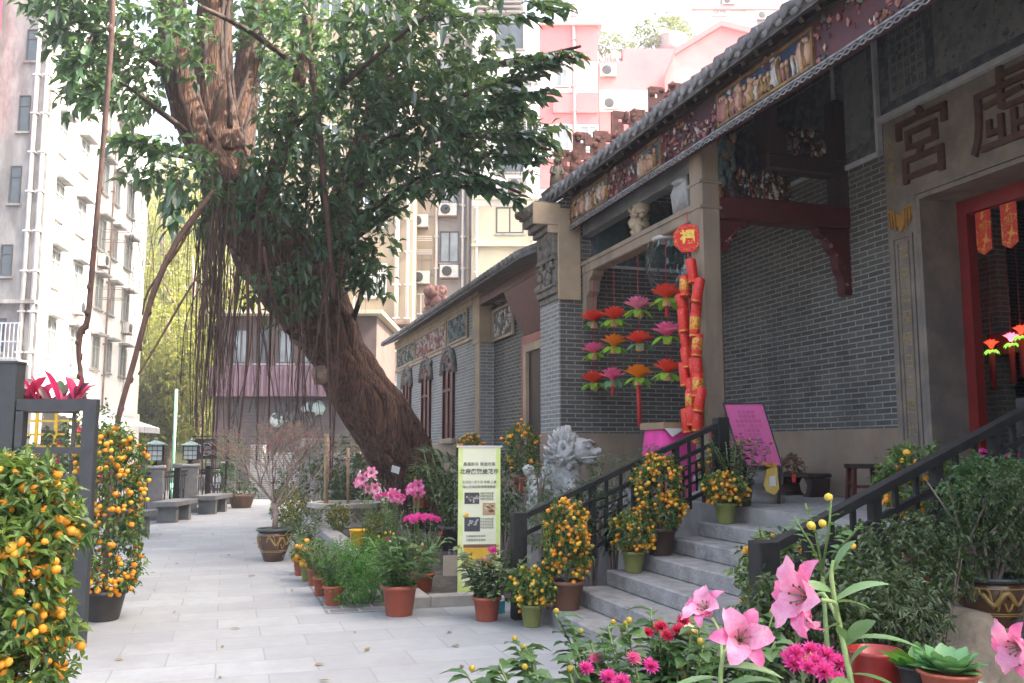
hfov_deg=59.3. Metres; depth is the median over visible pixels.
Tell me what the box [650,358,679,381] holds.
lotus lantern
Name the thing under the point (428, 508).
plant stand
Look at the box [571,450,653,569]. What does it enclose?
garden shrub
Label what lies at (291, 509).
croton plant
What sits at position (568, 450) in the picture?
stone lion
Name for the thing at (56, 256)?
window
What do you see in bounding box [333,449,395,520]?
garden shrub
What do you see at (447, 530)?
lady palm
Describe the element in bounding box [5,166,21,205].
window
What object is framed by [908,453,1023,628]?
glazed pot shrub
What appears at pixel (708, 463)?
kumquat tree
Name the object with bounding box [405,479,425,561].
lily plant
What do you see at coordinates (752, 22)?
window
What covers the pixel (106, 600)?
kumquat tree
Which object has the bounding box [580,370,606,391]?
lotus lantern
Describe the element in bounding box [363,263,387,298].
window
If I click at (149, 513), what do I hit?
stone bench
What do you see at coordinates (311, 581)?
lily shoots
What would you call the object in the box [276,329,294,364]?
window
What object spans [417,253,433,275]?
window
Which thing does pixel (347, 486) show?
bamboo stake
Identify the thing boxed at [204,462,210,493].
fence post
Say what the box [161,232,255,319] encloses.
hill tree
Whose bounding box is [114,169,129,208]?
window
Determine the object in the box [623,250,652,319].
lotus lantern
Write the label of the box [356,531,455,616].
peony plant
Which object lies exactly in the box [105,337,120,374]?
window
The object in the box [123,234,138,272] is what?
window
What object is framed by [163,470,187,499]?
iron fence
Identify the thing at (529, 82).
window
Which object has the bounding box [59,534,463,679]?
fallen leaves
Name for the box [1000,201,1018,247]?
paper banner
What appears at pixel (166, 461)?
hill tree
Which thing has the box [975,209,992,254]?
paper banner
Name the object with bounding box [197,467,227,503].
iron fence
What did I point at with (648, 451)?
garden shrub
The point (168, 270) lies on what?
hill tree
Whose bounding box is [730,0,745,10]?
window
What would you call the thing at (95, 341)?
window
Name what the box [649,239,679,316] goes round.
lotus lantern
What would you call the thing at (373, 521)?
croton plant
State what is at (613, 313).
lotus lantern
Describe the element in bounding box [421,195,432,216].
window
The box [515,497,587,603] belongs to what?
garden shrub
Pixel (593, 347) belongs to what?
lotus lantern
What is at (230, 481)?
stone post
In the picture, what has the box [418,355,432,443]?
window
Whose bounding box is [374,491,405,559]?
chrysanthemum plant
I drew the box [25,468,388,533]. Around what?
ground
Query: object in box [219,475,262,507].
plant tub
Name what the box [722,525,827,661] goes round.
kumquat tree
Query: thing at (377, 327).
purple shophouse
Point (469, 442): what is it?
kumquat tree
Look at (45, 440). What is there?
hedge shrub
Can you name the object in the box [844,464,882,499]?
wooden stool
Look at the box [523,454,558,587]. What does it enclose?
garden shrub
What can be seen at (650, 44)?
rooftop shrub
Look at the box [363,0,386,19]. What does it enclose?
window
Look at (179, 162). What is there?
hill tree
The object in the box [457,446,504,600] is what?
banner stand
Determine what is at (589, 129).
window
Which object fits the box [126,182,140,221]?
window
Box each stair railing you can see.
[510,417,730,619]
[748,398,1023,677]
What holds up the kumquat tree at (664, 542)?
on the stone steps
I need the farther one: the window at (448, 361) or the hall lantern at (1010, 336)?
the window at (448, 361)
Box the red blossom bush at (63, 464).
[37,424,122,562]
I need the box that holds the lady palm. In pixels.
[408,441,504,551]
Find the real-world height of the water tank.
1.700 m
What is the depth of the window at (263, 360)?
36.19 m
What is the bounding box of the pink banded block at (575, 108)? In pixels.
[539,0,601,201]
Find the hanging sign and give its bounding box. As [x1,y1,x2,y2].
[192,436,226,490]
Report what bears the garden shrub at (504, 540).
on the planting ground at (441, 583)
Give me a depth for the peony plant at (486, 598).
8.44 m
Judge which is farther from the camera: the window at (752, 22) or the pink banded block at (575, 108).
the window at (752, 22)
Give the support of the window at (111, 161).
in the white apartment block at (104, 362)
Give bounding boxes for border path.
[288,534,385,613]
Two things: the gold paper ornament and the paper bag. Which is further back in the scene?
the paper bag
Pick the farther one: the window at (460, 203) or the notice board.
the window at (460, 203)
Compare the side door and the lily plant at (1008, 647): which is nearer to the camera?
the lily plant at (1008, 647)
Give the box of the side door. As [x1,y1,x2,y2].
[521,331,540,476]
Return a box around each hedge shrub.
[27,431,75,481]
[31,415,104,500]
[53,398,124,476]
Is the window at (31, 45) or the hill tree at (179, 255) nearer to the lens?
the window at (31, 45)
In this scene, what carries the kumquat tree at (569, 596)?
on the stone steps
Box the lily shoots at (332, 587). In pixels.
[314,544,361,605]
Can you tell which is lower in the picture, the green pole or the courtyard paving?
the courtyard paving
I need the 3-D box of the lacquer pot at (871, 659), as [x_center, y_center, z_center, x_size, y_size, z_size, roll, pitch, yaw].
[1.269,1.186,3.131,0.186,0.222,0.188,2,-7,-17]
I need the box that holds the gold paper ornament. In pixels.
[761,450,778,494]
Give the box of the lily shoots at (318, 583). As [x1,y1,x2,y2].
[296,540,343,595]
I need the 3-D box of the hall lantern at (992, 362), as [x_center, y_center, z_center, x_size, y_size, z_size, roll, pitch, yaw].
[5.835,-1.247,11.101,0.185,3.680,0.175,-1,-7,5]
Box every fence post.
[172,463,181,498]
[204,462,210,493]
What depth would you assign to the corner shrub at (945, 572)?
4.33 m
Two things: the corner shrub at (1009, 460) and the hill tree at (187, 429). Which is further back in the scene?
the hill tree at (187, 429)
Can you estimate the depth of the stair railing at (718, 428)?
8.97 m
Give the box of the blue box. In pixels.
[498,600,504,613]
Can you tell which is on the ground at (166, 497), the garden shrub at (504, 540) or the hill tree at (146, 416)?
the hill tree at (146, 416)
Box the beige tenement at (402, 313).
[256,0,428,385]
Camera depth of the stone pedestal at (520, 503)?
12.24 m
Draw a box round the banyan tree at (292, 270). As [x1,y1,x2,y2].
[0,0,590,564]
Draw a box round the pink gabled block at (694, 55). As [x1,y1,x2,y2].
[664,20,750,91]
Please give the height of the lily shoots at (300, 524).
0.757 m
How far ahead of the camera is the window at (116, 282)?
47.11 m
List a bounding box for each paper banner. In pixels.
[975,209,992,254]
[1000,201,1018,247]
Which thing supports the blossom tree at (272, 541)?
on the courtyard paving
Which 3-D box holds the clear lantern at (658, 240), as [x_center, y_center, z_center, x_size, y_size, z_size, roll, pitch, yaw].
[1.988,-0.910,11.450,0.580,0.860,0.580,2,-7,-17]
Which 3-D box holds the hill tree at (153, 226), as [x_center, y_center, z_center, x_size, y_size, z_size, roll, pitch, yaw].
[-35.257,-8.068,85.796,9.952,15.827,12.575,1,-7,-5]
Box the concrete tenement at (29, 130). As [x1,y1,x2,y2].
[0,0,65,464]
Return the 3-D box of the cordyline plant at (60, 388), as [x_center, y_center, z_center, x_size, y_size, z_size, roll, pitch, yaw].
[-4.559,1.461,8.601,0.977,2.348,0.531,3,-8,-25]
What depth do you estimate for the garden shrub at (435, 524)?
14.73 m
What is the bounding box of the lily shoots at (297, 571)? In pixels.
[285,525,323,575]
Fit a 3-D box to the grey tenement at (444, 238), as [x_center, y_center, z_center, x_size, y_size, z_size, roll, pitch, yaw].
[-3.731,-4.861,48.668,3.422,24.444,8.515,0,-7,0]
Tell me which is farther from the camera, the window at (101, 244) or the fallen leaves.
the window at (101, 244)
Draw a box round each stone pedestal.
[451,469,457,551]
[501,492,528,561]
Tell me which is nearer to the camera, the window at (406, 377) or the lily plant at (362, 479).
the lily plant at (362, 479)
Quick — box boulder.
[923,606,1023,682]
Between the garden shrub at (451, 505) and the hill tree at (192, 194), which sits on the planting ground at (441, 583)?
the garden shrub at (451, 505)
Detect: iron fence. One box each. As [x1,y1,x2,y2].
[43,472,150,522]
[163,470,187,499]
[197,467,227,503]
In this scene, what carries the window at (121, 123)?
in the white apartment block at (104, 362)
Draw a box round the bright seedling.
[878,641,928,682]
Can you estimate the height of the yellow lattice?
2.081 m
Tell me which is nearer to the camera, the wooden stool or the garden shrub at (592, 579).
the garden shrub at (592, 579)
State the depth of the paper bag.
11.22 m
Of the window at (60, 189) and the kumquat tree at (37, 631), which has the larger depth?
the window at (60, 189)
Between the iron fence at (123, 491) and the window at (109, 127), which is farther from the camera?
the window at (109, 127)
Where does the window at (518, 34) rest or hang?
in the cream tower
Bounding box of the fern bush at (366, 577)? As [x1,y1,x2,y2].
[314,533,395,606]
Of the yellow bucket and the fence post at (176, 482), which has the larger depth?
the fence post at (176, 482)
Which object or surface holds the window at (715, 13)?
in the white tower block at (701, 15)
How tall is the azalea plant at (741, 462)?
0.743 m
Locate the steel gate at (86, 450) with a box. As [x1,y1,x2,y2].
[7,399,99,643]
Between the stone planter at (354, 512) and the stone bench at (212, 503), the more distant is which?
the stone bench at (212, 503)
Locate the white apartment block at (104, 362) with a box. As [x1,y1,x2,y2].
[44,0,154,413]
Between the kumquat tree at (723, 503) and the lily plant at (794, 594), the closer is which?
the lily plant at (794, 594)
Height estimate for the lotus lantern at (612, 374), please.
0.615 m
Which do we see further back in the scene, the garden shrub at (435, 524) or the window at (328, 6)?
the window at (328, 6)
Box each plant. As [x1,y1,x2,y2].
[23,370,96,587]
[267,484,308,533]
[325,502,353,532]
[353,467,380,554]
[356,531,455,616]
[362,507,393,548]
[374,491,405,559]
[387,488,404,546]
[399,512,447,592]
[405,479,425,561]
[440,628,769,682]
[453,544,531,621]
[551,606,794,682]
[678,585,783,682]
[706,433,773,506]
[770,540,917,682]
[778,640,849,682]
[783,492,863,682]
[906,643,988,682]
[991,618,1023,677]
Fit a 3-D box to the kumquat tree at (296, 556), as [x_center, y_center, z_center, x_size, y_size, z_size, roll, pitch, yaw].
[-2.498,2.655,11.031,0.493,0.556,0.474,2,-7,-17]
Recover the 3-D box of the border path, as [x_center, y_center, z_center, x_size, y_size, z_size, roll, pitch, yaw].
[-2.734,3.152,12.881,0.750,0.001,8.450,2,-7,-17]
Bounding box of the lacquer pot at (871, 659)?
[847,643,902,682]
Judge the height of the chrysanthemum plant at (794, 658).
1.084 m
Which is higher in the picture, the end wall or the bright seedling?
the end wall
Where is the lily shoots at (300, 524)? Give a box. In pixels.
[278,504,332,551]
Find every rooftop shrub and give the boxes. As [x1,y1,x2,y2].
[598,31,641,63]
[629,11,696,48]
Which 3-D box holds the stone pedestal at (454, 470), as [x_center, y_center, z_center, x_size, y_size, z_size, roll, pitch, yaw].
[-0.664,2.634,13.986,0.480,1.300,0.480,2,-7,-17]
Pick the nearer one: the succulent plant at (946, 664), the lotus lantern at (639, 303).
the succulent plant at (946, 664)
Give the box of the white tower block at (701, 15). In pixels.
[668,0,788,39]
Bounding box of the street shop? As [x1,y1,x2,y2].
[39,409,159,479]
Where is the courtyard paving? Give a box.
[7,499,634,682]
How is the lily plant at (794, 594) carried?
on the courtyard paving
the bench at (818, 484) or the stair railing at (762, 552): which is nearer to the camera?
the stair railing at (762, 552)
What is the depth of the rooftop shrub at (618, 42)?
66.87 m
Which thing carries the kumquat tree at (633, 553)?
on the stone steps
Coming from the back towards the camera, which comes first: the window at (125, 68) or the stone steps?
the window at (125, 68)
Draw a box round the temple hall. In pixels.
[514,0,1023,501]
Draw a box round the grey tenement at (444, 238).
[416,3,472,317]
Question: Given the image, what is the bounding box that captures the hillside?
[137,169,259,468]
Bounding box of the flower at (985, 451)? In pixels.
[978,447,1019,459]
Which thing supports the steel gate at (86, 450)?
attached to the gate post at (12, 379)
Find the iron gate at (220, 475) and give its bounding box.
[210,457,245,493]
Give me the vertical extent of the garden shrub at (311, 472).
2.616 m
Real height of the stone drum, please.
0.500 m
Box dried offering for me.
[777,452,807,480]
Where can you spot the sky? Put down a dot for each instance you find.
(619, 16)
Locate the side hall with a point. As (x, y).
(467, 357)
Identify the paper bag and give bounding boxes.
[443,549,457,575]
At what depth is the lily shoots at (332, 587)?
9.27 m
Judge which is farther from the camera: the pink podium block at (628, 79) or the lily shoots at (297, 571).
the pink podium block at (628, 79)
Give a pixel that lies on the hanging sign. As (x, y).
(205, 445)
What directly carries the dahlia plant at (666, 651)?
on the courtyard paving
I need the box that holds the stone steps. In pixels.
[542,521,1022,682]
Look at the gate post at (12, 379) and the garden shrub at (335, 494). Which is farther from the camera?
the garden shrub at (335, 494)
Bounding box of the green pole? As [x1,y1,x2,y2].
[170,389,177,497]
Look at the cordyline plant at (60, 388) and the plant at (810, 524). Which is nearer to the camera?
the plant at (810, 524)
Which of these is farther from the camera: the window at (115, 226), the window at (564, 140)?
the window at (564, 140)
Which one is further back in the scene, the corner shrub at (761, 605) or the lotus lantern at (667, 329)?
the lotus lantern at (667, 329)
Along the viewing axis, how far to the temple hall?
10.77 m
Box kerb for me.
[319,528,474,608]
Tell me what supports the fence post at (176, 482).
on the courtyard paving
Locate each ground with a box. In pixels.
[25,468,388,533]
[300,503,542,600]
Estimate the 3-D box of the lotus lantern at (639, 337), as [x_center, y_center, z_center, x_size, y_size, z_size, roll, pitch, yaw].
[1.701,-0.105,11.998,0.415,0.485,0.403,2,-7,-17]
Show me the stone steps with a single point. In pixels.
(667, 586)
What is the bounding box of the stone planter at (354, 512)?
[307,500,383,528]
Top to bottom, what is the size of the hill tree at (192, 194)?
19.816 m
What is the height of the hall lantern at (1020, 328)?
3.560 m
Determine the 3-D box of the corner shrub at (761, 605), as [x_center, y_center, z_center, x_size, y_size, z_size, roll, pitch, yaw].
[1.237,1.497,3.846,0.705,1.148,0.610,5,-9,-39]
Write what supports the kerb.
on the courtyard paving
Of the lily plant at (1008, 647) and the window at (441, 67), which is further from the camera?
the window at (441, 67)
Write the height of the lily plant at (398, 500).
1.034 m
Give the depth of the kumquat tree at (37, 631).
3.98 m
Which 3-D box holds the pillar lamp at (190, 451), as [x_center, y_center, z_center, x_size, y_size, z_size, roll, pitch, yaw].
[-8.291,3.443,23.116,0.500,1.870,0.500,2,-7,-17]
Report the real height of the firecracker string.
2.133 m
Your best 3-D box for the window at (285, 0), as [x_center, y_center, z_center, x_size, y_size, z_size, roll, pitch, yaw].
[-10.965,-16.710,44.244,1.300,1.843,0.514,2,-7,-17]
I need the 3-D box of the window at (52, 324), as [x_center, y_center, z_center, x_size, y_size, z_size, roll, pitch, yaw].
[-19.583,-0.198,38.504,0.448,1.870,1.550,1,-7,-8]
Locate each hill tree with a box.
[137,352,189,472]
[138,291,215,474]
[139,251,198,405]
[142,330,214,475]
[143,251,255,440]
[144,187,190,282]
[145,192,217,350]
[146,140,201,292]
[146,167,233,282]
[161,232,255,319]
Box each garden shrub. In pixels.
[199,430,250,479]
[271,443,349,515]
[311,434,376,500]
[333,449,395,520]
[425,479,503,545]
[433,452,521,537]
[500,448,540,541]
[500,491,529,581]
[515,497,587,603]
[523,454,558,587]
[559,476,630,585]
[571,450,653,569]
[637,442,684,525]
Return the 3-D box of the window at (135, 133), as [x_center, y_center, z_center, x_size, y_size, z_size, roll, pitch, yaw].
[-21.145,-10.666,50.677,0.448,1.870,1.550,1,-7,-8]
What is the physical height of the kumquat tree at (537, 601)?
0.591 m
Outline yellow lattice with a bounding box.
[27,410,81,580]
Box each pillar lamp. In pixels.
[142,438,167,520]
[180,439,200,512]
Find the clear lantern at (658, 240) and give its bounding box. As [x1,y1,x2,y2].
[645,235,690,298]
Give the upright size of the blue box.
0.121 m
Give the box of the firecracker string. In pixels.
[675,258,706,444]
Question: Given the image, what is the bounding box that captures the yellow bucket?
[349,528,367,546]
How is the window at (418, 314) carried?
in the grey tenement at (444, 238)
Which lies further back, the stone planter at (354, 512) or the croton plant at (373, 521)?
the stone planter at (354, 512)
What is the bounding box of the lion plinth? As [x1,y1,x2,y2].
[527,520,611,590]
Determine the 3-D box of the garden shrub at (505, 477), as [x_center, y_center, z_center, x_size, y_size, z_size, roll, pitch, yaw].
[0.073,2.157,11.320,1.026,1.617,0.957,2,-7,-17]
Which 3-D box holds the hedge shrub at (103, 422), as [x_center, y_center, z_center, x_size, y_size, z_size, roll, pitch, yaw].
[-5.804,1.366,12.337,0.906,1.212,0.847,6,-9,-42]
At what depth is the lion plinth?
9.88 m
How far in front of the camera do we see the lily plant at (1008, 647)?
2.23 m
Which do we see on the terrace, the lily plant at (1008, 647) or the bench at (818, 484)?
the bench at (818, 484)
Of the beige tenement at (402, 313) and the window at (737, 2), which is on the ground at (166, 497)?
the beige tenement at (402, 313)
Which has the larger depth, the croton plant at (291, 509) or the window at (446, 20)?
the window at (446, 20)
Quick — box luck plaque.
[673,212,699,258]
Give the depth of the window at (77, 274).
41.71 m
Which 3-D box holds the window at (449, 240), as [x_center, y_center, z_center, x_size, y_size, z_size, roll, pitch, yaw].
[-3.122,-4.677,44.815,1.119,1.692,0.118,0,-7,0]
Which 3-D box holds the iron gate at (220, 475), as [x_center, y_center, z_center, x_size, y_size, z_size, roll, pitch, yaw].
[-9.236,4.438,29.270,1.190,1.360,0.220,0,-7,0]
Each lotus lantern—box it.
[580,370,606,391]
[581,279,606,330]
[581,341,607,360]
[598,354,627,395]
[599,262,628,327]
[600,333,628,353]
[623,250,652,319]
[623,351,653,425]
[625,317,653,352]
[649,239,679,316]
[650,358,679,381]
[652,321,679,344]
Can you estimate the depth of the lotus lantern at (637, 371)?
11.93 m
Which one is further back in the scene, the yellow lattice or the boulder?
the yellow lattice
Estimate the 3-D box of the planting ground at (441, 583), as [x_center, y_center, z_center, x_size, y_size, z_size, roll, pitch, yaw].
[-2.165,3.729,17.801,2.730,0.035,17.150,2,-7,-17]
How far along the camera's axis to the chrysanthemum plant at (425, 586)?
9.98 m
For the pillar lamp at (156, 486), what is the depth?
20.51 m
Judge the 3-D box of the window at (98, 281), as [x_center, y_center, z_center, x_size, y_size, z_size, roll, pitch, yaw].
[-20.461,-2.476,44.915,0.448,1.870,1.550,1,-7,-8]
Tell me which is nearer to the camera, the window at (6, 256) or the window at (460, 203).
the window at (6, 256)
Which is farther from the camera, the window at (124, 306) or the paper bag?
the window at (124, 306)
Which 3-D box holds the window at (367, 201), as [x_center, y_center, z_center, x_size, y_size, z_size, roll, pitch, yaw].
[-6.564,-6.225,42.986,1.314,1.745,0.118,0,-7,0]
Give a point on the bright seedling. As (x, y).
(900, 659)
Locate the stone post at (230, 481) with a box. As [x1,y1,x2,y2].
[221,462,237,503]
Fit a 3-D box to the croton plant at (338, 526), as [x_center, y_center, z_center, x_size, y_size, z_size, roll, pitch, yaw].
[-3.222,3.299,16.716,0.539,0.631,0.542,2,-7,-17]
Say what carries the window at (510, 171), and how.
in the cream tower
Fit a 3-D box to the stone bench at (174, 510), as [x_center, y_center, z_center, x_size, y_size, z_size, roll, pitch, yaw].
[-7.603,3.809,20.249,0.550,0.460,1.500,0,-7,-1]
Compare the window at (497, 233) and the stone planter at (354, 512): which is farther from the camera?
the window at (497, 233)
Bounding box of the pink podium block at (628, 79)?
[598,49,674,143]
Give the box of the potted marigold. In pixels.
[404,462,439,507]
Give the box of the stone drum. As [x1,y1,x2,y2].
[738,460,784,502]
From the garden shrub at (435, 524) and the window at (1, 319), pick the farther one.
the window at (1, 319)
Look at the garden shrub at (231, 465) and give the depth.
25.73 m
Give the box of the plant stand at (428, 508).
[411,507,431,543]
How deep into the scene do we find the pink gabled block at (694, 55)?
60.73 m
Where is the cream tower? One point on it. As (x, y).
(499, 233)
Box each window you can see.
[0,244,12,278]
[0,318,6,353]
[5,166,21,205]
[14,95,30,133]
[23,29,37,62]
[46,313,67,359]
[50,242,71,291]
[54,174,75,224]
[58,108,79,160]
[66,322,89,364]
[70,257,89,300]
[74,194,94,240]
[78,132,99,179]
[89,331,109,371]
[92,270,112,312]
[97,212,115,253]
[102,154,118,198]
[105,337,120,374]
[106,99,120,137]
[108,279,123,317]
[111,223,126,262]
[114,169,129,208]
[117,119,129,156]
[117,343,134,378]
[120,68,132,103]
[120,288,137,322]
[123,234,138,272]
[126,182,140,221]
[129,131,139,168]
[233,329,245,364]
[252,329,268,364]
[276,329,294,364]
[277,0,300,17]
[316,0,342,19]
[322,124,342,157]
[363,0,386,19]
[363,194,386,228]
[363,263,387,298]
[400,364,412,405]
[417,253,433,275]
[417,293,423,315]
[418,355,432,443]
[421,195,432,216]
[438,231,460,264]
[439,346,456,443]
[440,3,458,36]
[440,60,459,92]
[441,173,460,205]
[454,189,461,204]
[494,22,524,50]
[494,147,523,173]
[494,207,524,234]
[496,84,524,112]
[524,63,537,84]
[555,68,568,87]
[556,124,570,150]
[580,125,597,150]
[712,0,727,16]
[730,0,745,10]
[749,0,764,4]
[749,19,763,27]
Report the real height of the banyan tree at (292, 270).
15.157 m
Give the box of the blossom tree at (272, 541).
[205,416,351,561]
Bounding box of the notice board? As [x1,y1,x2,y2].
[723,403,782,503]
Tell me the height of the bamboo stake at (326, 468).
1.630 m
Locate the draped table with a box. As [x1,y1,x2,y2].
[642,429,695,497]
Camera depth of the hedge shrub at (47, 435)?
10.03 m
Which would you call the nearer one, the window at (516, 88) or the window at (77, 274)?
the window at (77, 274)
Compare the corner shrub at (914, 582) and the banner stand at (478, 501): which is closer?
the corner shrub at (914, 582)
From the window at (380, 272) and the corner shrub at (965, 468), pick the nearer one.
the corner shrub at (965, 468)
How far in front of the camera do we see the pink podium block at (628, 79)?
64.68 m
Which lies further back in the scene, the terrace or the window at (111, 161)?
the window at (111, 161)
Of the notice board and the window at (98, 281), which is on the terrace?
the notice board
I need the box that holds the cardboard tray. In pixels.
[640,422,681,436]
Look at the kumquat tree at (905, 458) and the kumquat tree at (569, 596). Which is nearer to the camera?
the kumquat tree at (905, 458)
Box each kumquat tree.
[0,443,98,682]
[65,421,154,622]
[289,535,326,581]
[451,432,485,452]
[500,418,542,492]
[500,560,559,627]
[538,497,594,610]
[604,507,657,572]
[629,452,690,555]
[693,448,711,502]
[698,468,751,523]
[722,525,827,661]
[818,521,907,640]
[867,437,952,581]
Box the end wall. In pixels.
[249,439,360,499]
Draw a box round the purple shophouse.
[208,309,399,489]
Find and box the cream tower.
[471,0,539,280]
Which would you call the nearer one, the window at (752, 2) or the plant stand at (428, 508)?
the plant stand at (428, 508)
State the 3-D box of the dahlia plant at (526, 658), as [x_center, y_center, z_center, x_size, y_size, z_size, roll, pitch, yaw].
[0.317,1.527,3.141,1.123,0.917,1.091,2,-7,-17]
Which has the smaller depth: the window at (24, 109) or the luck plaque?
the luck plaque
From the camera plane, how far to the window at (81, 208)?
42.09 m
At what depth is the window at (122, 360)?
49.18 m
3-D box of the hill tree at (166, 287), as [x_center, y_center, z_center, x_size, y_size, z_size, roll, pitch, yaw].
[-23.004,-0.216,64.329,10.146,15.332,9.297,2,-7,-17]
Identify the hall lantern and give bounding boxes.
[983,255,999,389]
[1002,251,1018,383]
[1013,248,1023,376]
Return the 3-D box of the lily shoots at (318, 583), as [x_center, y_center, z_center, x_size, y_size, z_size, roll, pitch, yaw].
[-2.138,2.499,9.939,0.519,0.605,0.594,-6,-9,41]
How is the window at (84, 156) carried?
in the white apartment block at (104, 362)
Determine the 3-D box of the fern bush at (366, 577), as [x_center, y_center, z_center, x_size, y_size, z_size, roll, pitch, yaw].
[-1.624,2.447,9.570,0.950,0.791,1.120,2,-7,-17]
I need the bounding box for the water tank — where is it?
[655,31,687,48]
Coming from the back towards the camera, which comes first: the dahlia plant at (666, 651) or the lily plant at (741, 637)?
the dahlia plant at (666, 651)
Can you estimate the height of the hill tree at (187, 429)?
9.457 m
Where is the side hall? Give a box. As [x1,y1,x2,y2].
[381,242,540,531]
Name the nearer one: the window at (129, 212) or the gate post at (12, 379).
the gate post at (12, 379)
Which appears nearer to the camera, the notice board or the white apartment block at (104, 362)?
the notice board
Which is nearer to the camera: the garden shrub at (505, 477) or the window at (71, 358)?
the garden shrub at (505, 477)
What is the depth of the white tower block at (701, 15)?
82.12 m
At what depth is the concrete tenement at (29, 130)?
35.73 m
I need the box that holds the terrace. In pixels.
[586,487,1010,568]
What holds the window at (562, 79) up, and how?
in the pink banded block at (575, 108)
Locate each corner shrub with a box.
[727,554,884,682]
[794,552,956,653]
[831,553,961,652]
[844,508,989,647]
[927,449,1023,569]
[966,448,1023,639]
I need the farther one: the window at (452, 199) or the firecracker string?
the window at (452, 199)
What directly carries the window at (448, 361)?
in the side hall
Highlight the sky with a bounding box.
[117,0,668,171]
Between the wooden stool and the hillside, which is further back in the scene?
the hillside
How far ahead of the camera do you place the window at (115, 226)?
47.40 m
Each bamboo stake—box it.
[324,434,328,503]
[346,448,349,503]
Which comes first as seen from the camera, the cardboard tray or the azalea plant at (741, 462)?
the azalea plant at (741, 462)
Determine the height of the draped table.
0.800 m
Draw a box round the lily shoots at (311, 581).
[295,536,330,585]
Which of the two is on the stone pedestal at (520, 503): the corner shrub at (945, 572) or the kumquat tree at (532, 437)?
the kumquat tree at (532, 437)
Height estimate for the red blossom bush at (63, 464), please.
1.977 m
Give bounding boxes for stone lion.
[522,425,602,518]
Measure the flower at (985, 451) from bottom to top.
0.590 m
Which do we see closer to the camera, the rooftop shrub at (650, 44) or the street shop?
the street shop
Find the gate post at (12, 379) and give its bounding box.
[0,361,26,621]
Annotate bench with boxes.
[110,509,157,538]
[150,498,197,522]
[193,493,232,513]
[781,472,831,496]
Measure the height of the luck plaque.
0.560 m
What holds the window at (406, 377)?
in the side hall
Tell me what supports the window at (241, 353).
in the purple shophouse
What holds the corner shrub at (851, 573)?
on the corner planting ground
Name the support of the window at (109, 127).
in the white apartment block at (104, 362)
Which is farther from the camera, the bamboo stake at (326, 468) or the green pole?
the green pole
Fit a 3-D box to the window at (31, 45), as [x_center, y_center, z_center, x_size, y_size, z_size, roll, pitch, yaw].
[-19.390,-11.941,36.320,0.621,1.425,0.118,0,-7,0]
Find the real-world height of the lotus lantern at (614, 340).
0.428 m
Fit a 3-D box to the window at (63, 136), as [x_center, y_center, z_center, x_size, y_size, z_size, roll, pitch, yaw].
[-19.583,-9.080,39.569,0.448,1.870,1.550,1,-7,-8]
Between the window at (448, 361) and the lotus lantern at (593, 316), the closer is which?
the lotus lantern at (593, 316)

